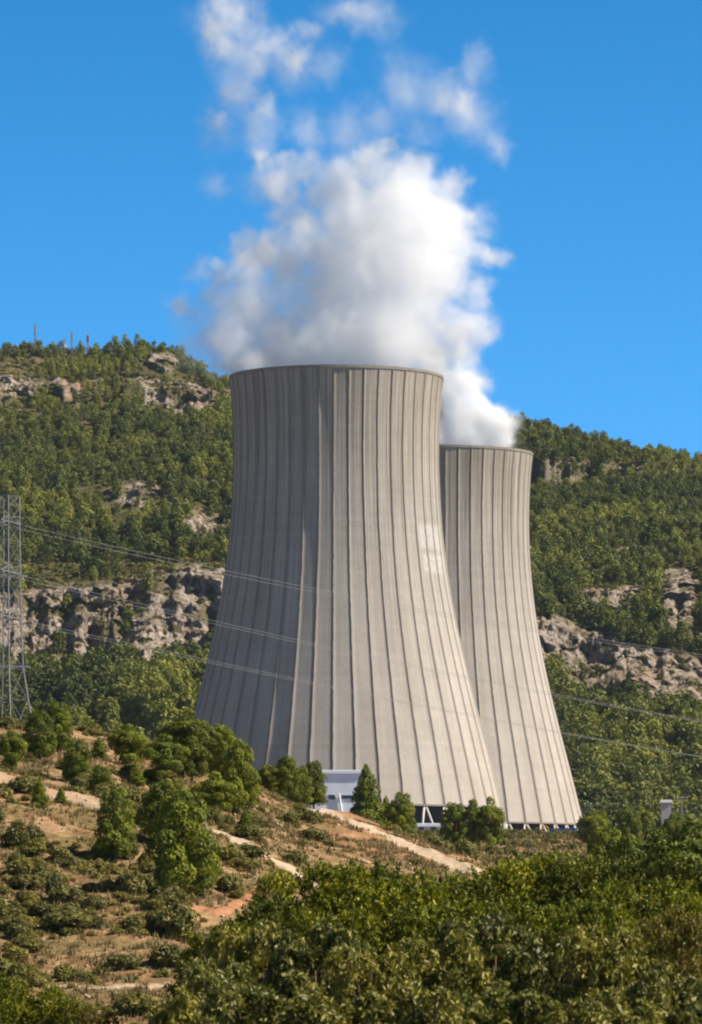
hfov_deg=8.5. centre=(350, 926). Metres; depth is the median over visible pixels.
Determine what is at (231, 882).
shrub
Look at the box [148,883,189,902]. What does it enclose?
shrub
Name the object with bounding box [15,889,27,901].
shrub
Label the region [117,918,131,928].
shrub
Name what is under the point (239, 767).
pine tree
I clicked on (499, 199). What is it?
sky
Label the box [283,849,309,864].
shrub
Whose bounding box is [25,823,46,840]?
shrub
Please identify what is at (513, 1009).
olive bush
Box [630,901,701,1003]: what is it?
bush
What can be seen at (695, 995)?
olive bush
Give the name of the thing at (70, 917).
shrub
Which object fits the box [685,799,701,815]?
pine tree
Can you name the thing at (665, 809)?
building
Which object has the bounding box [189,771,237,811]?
pine tree
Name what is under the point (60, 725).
pine tree
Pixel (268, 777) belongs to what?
pine tree
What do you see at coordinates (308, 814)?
shrub
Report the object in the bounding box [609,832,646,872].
pine tree
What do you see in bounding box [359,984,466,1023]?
olive bush
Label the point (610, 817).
pine tree
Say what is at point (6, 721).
shrub
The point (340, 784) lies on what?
building
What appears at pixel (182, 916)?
shrub
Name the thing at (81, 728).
shrub
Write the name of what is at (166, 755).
pine tree
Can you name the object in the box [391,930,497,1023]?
olive bush
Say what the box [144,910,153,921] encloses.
shrub
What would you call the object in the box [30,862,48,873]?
shrub
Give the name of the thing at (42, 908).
shrub
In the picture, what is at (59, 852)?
shrub
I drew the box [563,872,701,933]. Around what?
leafy tree
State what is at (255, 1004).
olive bush
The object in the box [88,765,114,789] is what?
pine tree
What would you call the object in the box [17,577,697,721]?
power cable
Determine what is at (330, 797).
window
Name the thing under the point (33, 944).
shrub
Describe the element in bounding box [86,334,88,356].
antenna mast
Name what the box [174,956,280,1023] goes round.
olive bush
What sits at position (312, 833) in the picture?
shrub
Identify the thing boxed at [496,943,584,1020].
olive bush
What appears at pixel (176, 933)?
shrub
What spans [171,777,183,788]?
shrub
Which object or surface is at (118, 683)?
forest
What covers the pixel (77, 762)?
pine tree
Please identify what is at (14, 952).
shrub
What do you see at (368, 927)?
leafy tree
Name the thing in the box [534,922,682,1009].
olive bush
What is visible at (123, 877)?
shrub
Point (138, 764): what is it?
shrub
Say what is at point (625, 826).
pine tree
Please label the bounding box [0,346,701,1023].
terrain
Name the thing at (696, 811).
pine tree
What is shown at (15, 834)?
shrub
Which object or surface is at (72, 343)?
antenna mast
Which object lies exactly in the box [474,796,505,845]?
pine tree
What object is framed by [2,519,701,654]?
power cable
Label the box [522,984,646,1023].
olive bush
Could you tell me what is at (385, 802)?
pine tree
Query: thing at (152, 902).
shrub
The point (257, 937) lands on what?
olive bush
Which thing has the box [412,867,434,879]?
shrub
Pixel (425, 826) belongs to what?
building
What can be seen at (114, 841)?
pine tree
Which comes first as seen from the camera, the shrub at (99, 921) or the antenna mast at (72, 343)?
the shrub at (99, 921)
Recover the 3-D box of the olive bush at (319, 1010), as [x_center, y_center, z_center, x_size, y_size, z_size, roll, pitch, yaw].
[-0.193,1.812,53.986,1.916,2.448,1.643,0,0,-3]
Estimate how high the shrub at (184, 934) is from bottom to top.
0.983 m
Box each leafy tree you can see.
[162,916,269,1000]
[207,892,321,974]
[242,857,381,930]
[289,903,399,1000]
[296,857,419,913]
[344,870,469,956]
[373,898,492,975]
[425,873,530,945]
[434,863,547,912]
[459,852,548,902]
[459,892,567,998]
[480,847,616,930]
[523,892,649,987]
[534,853,655,947]
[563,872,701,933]
[617,888,701,992]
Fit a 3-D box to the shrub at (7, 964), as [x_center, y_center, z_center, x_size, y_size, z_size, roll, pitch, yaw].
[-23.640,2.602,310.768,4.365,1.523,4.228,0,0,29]
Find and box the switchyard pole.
[676,796,686,813]
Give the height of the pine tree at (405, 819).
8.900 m
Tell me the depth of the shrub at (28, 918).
327.56 m
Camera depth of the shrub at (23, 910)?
334.82 m
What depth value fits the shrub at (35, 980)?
307.37 m
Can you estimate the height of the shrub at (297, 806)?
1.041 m
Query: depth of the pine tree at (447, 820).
758.93 m
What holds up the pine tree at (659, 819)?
on the terrain at (180, 602)
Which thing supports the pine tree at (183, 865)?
on the terrain at (180, 602)
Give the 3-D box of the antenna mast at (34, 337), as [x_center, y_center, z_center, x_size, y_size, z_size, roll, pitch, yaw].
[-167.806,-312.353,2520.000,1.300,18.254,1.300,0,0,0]
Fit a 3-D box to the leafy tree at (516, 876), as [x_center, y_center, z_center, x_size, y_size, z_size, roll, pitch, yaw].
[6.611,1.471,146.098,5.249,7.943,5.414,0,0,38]
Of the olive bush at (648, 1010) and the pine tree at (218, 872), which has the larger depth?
the pine tree at (218, 872)
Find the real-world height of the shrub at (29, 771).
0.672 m
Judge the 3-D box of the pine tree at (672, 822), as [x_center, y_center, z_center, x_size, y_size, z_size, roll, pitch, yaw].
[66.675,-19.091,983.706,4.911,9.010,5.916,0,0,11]
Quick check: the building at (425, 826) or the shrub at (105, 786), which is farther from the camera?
the building at (425, 826)
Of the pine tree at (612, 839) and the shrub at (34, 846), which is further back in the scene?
the shrub at (34, 846)
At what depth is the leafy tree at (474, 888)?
141.74 m
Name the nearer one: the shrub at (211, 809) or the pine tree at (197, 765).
the shrub at (211, 809)
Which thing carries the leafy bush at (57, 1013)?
on the terrain at (180, 602)
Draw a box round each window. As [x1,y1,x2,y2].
[328,795,334,799]
[341,795,352,798]
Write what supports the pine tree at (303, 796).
on the terrain at (180, 602)
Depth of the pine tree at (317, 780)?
478.69 m
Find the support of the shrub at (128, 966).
on the terrain at (180, 602)
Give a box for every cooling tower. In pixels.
[192,364,506,830]
[439,445,582,831]
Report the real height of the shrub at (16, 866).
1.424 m
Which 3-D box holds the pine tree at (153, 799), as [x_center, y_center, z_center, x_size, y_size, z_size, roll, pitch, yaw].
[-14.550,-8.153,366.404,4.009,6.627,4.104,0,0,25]
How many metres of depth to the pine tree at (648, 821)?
1204.45 m
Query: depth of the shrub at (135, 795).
386.06 m
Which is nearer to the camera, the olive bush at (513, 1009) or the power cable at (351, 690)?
the olive bush at (513, 1009)
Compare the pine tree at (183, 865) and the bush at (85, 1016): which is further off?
the pine tree at (183, 865)
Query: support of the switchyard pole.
on the terrain at (180, 602)
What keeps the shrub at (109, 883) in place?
on the terrain at (180, 602)
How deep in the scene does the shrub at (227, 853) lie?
365.70 m
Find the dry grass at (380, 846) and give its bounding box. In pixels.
[0,717,693,1021]
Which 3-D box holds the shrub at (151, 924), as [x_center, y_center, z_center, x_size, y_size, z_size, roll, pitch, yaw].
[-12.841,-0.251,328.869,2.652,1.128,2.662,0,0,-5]
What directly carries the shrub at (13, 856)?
on the terrain at (180, 602)
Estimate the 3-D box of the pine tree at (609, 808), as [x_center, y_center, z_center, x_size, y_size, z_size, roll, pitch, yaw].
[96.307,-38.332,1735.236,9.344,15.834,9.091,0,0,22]
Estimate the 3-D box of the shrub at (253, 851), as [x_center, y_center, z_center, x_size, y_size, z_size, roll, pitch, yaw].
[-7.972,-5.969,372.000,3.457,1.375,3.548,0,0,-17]
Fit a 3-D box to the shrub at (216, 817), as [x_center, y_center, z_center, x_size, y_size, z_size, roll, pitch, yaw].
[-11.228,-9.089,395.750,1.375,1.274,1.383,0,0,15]
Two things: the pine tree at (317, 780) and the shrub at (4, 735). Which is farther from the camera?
the pine tree at (317, 780)
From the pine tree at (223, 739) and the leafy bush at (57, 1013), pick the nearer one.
the leafy bush at (57, 1013)
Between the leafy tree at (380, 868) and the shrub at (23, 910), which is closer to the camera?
the leafy tree at (380, 868)
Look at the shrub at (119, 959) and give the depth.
313.81 m
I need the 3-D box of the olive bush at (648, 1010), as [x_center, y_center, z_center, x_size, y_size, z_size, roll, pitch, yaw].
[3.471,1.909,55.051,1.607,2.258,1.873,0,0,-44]
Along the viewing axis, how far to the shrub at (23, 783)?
376.52 m
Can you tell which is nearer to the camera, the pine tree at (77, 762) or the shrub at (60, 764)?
the pine tree at (77, 762)
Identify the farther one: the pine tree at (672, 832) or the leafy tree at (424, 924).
the pine tree at (672, 832)
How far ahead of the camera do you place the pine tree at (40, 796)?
372.55 m
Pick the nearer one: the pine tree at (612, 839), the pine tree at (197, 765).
the pine tree at (612, 839)
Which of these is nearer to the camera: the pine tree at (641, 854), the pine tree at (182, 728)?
the pine tree at (641, 854)
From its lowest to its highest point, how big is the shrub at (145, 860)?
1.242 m
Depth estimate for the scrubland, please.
888.87 m
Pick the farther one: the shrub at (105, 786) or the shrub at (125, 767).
the shrub at (125, 767)
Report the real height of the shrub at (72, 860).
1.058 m
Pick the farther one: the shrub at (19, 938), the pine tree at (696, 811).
the pine tree at (696, 811)
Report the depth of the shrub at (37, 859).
350.56 m
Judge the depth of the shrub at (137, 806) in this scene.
382.15 m
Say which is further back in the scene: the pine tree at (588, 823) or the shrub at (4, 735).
the pine tree at (588, 823)
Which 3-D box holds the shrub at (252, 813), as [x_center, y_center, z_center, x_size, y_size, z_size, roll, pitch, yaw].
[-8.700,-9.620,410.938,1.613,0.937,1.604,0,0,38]
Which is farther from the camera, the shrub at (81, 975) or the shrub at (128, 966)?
the shrub at (128, 966)
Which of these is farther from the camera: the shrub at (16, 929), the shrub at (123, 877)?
the shrub at (123, 877)
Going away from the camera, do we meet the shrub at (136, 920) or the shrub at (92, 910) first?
the shrub at (136, 920)
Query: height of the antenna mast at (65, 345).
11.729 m
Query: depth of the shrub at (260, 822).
394.81 m
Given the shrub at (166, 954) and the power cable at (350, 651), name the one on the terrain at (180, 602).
the shrub at (166, 954)
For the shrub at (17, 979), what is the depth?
305.89 m
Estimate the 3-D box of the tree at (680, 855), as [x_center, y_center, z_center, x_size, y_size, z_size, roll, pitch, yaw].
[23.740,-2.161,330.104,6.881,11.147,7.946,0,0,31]
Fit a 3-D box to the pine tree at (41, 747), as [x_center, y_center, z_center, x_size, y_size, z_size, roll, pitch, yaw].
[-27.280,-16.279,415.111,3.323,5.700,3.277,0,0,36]
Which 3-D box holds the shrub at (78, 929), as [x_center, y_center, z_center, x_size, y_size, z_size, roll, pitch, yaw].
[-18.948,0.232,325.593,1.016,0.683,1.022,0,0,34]
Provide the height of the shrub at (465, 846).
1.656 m
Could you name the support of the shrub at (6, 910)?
on the terrain at (180, 602)
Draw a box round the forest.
[0,333,701,816]
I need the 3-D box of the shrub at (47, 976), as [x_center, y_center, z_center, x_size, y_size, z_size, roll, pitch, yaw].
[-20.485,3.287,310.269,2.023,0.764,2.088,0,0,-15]
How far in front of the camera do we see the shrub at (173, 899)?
334.88 m
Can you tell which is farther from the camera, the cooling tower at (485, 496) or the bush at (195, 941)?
the cooling tower at (485, 496)
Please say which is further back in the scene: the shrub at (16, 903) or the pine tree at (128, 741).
the pine tree at (128, 741)
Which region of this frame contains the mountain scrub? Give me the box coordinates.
[0,344,701,774]
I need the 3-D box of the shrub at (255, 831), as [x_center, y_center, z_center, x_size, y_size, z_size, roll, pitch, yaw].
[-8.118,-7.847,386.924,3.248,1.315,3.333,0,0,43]
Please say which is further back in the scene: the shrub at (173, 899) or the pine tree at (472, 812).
the pine tree at (472, 812)
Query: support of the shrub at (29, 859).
on the terrain at (180, 602)
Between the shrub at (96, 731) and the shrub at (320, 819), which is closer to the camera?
the shrub at (96, 731)
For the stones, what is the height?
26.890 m
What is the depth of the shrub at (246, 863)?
363.45 m
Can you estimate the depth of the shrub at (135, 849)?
355.63 m
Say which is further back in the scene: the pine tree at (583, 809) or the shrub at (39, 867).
the pine tree at (583, 809)
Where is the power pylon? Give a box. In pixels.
[0,495,30,722]
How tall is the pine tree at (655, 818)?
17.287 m
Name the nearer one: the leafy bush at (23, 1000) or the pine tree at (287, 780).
the leafy bush at (23, 1000)
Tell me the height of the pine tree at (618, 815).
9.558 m
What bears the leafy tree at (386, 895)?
on the terrain at (180, 602)
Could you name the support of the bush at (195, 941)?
on the terrain at (180, 602)
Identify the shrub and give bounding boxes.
[0,716,17,726]
[0,732,24,738]
[0,810,6,820]
[0,823,29,847]
[0,897,5,904]
[0,904,21,917]
[0,956,22,975]
[1,913,35,924]
[1,945,29,961]
[2,914,32,931]
[4,966,27,976]
[5,921,29,938]
[6,774,44,791]
[6,858,36,874]
[6,874,45,889]
[6,975,28,986]
[7,852,24,861]
[9,900,20,906]
[11,933,27,945]
[13,907,28,914]
[13,969,45,979]
[14,857,34,862]
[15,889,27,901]
[16,838,48,856]
[17,890,42,901]
[17,936,45,951]
[19,898,40,908]
[21,877,48,887]
[22,962,34,969]
[22,973,49,987]
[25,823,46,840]
[27,769,42,773]
[27,900,55,916]
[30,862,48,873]
[31,855,44,864]
[33,870,67,879]
[37,906,95,929]
[38,837,52,849]
[39,971,51,979]
[44,870,67,898]
[46,884,82,900]
[49,846,72,859]
[52,964,71,976]
[55,759,67,768]
[61,902,81,910]
[63,856,79,867]
[68,775,89,789]
[68,971,97,981]
[71,926,82,934]
[75,895,109,909]
[77,723,102,731]
[80,882,101,891]
[81,905,97,917]
[86,727,104,736]
[86,781,99,790]
[89,916,109,928]
[91,781,129,798]
[101,878,115,890]
[104,954,142,966]
[113,992,160,1014]
[114,1001,134,1015]
[115,872,146,883]
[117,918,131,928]
[119,836,139,859]
[120,764,133,770]
[120,878,147,894]
[121,960,138,969]
[122,914,146,928]
[123,788,148,802]
[129,760,145,768]
[132,802,148,810]
[133,809,149,823]
[137,848,160,865]
[138,860,156,872]
[140,855,153,863]
[141,897,166,908]
[144,873,158,887]
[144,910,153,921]
[146,908,160,928]
[147,919,167,929]
[147,943,183,966]
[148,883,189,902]
[150,889,179,907]
[154,902,202,937]
[156,999,166,1007]
[165,924,181,938]
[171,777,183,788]
[179,930,204,940]
[187,894,196,901]
[190,883,211,897]
[197,806,223,818]
[208,811,224,824]
[216,873,245,892]
[217,847,246,860]
[221,814,235,825]
[221,843,247,853]
[225,857,261,869]
[229,889,245,898]
[230,823,271,837]
[237,842,270,858]
[241,811,258,817]
[250,817,271,829]
[283,810,299,824]
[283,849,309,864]
[290,802,306,809]
[293,809,319,821]
[295,827,328,840]
[316,817,324,822]
[383,824,402,831]
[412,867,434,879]
[449,838,478,855]
[480,855,493,860]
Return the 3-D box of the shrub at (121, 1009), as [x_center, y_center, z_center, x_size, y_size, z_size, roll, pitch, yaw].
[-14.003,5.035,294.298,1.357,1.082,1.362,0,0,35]
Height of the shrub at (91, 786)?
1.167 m
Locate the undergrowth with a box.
[0,721,495,1023]
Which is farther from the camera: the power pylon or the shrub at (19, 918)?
the power pylon
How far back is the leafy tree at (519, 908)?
104.72 m
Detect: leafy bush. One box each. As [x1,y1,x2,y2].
[0,970,19,1023]
[2,980,68,1023]
[35,994,97,1023]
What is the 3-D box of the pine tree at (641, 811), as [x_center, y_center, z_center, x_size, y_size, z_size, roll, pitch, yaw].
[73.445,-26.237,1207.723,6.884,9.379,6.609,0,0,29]
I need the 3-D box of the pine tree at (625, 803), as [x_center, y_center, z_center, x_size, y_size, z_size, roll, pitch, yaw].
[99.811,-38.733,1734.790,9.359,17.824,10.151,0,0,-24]
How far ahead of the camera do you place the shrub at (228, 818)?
399.43 m
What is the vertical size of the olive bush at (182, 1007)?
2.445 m
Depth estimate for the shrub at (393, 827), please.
455.17 m
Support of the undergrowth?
on the terrain at (180, 602)
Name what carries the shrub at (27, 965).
on the terrain at (180, 602)
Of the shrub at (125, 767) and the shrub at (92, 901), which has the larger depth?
the shrub at (125, 767)
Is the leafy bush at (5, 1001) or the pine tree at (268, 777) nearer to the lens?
the leafy bush at (5, 1001)
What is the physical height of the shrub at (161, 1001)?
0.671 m
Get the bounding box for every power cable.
[1,569,700,720]
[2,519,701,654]
[4,615,701,756]
[13,526,697,656]
[13,620,697,756]
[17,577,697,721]
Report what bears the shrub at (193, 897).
on the terrain at (180, 602)
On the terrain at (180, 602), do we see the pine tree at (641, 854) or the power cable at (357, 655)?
the pine tree at (641, 854)
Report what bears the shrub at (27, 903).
on the terrain at (180, 602)
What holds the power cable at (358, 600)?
attached to the power pylon
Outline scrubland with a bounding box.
[349,812,699,869]
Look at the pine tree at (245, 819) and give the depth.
387.76 m
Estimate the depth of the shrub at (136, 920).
327.80 m
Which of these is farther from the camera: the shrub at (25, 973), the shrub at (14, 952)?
the shrub at (14, 952)
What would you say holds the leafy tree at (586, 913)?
on the terrain at (180, 602)
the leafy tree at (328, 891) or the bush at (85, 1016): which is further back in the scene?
the leafy tree at (328, 891)
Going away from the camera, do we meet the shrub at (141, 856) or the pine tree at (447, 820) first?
the shrub at (141, 856)
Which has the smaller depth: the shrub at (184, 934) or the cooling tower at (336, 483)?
the shrub at (184, 934)
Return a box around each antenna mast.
[34,325,35,353]
[63,339,67,354]
[71,332,72,355]
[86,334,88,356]
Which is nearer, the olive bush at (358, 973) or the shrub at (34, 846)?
the olive bush at (358, 973)
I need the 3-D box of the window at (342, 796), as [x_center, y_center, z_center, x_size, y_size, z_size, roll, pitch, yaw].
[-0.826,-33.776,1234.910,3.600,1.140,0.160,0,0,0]
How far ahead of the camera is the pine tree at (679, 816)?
1091.01 m
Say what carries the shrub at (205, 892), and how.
on the terrain at (180, 602)
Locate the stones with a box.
[0,737,484,1005]
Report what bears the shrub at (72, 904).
on the terrain at (180, 602)
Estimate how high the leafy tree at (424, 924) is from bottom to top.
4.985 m
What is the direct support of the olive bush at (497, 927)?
on the terrain at (180, 602)
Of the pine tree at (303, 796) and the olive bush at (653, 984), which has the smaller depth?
the olive bush at (653, 984)
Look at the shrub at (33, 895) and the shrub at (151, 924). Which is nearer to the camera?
the shrub at (151, 924)
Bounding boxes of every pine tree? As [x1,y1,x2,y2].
[0,730,27,767]
[21,709,57,759]
[30,778,50,807]
[43,701,73,751]
[53,787,68,803]
[62,739,92,781]
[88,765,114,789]
[91,737,107,756]
[93,786,135,858]
[107,723,148,763]
[126,764,146,784]
[136,733,190,781]
[136,779,177,844]
[144,786,219,891]
[156,710,217,757]
[172,735,211,782]
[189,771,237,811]
[195,832,223,882]
[206,723,236,774]
[221,738,261,814]
[233,810,251,828]
[254,764,280,792]
[273,754,302,800]
[289,765,314,804]
[303,760,327,808]
[349,763,390,826]
[377,796,394,824]
[387,792,417,834]
[439,801,468,843]
[458,798,488,842]
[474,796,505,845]
[576,808,606,844]
[578,800,592,816]
[586,825,622,864]
[594,811,611,840]
[605,802,618,821]
[607,809,617,827]
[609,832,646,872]
[612,797,634,820]
[615,805,632,828]
[618,809,643,841]
[619,825,681,909]
[632,806,653,828]
[639,807,658,823]
[640,811,655,834]
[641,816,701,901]
[658,807,675,824]
[658,819,680,840]
[662,813,682,839]
[670,813,689,835]
[678,804,694,820]
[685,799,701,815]
[690,805,701,816]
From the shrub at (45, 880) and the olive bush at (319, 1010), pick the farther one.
the shrub at (45, 880)
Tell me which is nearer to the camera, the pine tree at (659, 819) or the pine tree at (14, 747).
the pine tree at (14, 747)
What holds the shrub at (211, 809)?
on the terrain at (180, 602)
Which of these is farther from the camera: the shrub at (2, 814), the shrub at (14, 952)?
the shrub at (2, 814)
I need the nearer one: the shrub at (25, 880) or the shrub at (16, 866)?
the shrub at (25, 880)
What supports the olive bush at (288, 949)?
on the terrain at (180, 602)
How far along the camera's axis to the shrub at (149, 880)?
345.77 m
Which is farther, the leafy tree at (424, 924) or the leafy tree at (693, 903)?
the leafy tree at (693, 903)
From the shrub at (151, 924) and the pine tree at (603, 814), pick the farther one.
the pine tree at (603, 814)
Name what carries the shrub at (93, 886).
on the terrain at (180, 602)
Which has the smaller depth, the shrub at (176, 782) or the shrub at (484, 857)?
the shrub at (176, 782)
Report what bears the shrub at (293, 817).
on the terrain at (180, 602)
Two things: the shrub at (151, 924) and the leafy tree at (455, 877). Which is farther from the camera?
the shrub at (151, 924)
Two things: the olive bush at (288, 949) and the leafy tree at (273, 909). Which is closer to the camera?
the olive bush at (288, 949)
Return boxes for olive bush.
[144,985,234,1023]
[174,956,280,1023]
[193,974,288,1023]
[198,918,326,1004]
[258,914,377,1019]
[278,979,386,1023]
[320,944,431,1023]
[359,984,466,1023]
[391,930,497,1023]
[433,911,553,1005]
[437,979,545,1023]
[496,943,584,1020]
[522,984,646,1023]
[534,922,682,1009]
[606,997,701,1023]
[611,969,701,1021]
[686,980,701,1023]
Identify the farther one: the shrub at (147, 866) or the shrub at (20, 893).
the shrub at (147, 866)
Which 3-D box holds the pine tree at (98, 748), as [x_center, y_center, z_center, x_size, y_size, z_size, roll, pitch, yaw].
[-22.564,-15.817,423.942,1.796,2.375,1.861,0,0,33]
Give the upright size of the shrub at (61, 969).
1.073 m
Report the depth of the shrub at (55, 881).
338.83 m
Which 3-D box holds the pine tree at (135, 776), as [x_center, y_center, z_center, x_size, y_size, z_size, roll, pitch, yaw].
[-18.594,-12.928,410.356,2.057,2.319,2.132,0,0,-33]
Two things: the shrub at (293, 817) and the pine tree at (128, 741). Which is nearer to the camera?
the pine tree at (128, 741)
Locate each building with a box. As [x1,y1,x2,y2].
[305,770,362,812]
[415,823,440,831]
[660,800,672,823]
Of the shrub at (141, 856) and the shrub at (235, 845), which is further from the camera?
the shrub at (235, 845)
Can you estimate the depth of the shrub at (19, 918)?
324.59 m
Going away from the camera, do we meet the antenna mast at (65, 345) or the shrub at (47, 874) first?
the shrub at (47, 874)
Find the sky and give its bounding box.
[0,0,701,457]
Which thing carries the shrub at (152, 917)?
on the terrain at (180, 602)
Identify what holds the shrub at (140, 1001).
on the terrain at (180, 602)
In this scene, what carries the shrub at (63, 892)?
on the terrain at (180, 602)
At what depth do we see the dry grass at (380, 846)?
384.41 m
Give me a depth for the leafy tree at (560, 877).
137.50 m
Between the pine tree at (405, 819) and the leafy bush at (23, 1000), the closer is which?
the leafy bush at (23, 1000)
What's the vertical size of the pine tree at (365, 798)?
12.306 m
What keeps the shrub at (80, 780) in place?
on the terrain at (180, 602)
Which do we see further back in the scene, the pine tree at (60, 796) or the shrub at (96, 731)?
the shrub at (96, 731)
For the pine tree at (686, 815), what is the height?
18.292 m
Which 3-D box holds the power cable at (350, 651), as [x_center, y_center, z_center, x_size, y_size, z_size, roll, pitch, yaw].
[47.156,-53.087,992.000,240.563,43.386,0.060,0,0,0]
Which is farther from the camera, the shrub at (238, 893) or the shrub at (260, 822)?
the shrub at (260, 822)
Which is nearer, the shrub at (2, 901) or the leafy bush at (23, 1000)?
the leafy bush at (23, 1000)
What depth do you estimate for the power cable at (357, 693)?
1007.98 m
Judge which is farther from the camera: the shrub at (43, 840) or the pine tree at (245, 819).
the pine tree at (245, 819)
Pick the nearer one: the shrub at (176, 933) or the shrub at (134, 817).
the shrub at (176, 933)
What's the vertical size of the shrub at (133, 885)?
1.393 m
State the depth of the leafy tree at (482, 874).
149.57 m
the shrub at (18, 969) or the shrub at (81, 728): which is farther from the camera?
the shrub at (81, 728)
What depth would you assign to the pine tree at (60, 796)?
375.79 m

